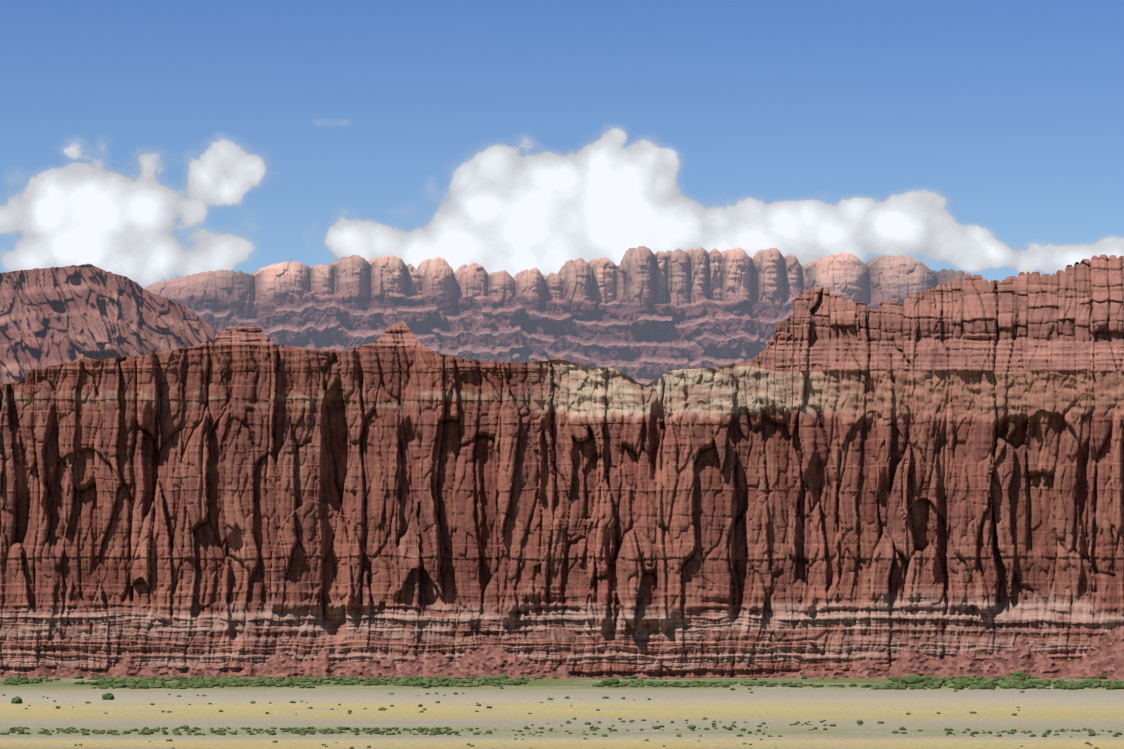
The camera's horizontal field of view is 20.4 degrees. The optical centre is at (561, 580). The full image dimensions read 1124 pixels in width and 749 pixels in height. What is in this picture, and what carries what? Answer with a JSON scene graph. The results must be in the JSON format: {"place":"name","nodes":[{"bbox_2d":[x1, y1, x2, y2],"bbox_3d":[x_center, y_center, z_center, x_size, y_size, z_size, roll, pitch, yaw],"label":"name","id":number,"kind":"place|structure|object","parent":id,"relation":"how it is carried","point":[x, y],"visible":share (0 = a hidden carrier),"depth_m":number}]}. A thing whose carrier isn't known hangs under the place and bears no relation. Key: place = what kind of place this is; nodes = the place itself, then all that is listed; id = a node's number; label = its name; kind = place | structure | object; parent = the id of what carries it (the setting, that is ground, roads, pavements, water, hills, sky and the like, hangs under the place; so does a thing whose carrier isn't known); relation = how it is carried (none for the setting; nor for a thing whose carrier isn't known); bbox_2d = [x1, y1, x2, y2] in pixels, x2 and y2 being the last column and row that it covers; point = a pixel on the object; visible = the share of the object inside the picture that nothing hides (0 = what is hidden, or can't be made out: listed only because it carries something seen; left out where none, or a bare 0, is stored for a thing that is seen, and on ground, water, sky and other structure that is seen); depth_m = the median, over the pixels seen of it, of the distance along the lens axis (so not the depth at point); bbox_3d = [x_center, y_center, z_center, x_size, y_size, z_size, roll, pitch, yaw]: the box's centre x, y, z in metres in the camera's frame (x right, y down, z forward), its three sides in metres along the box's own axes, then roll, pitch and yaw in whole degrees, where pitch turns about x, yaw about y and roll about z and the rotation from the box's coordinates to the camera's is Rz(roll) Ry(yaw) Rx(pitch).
{"place":"outdoors","nodes":[
{"label":"outdoors","id":0,"kind":"place"},
{"bbox_2d":[0,264,215,383],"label":"rocky hill","id":1,"kind":"structure","parent":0,"point":[52,316],"depth_m":3454.50},
{"bbox_2d":[143,248,936,289],"bbox_3d":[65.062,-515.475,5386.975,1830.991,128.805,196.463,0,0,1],"label":"rock domes","id":2,"kind":"structure","parent":0,"point":[624,263],"depth_m":5417.09},
{"bbox_2d":[0,677,1123,748],"bbox_3d":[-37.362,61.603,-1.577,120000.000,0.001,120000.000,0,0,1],"label":"ground","id":3,"kind":"structure","parent":0,"point":[778,709],"depth_m":1425.44},
{"bbox_2d":[0,255,1123,679],"bbox_3d":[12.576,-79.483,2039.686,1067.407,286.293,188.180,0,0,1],"label":"cliff wall","id":4,"kind":"structure","parent":3,"relation":"on","point":[826,485],"depth_m":2010.14},
{"bbox_2d":[0,671,1123,748],"bbox_3d":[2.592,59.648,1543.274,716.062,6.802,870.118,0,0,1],"label":"shrubs","id":5,"kind":"object","parent":3,"relation":"on","point":[1016,679],"visible":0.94,"depth_m":1812.19},
{"bbox_2d":[0,0,1123,287],"label":"sky","id":6,"kind":"structure","parent":0,"point":[146,142]},
{"bbox_2d":[146,246,989,385],"bbox_3d":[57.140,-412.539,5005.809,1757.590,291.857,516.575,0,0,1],"label":"ridge","id":7,"kind":"structure","parent":0,"point":[648,317],"depth_m":5165.12}
]}

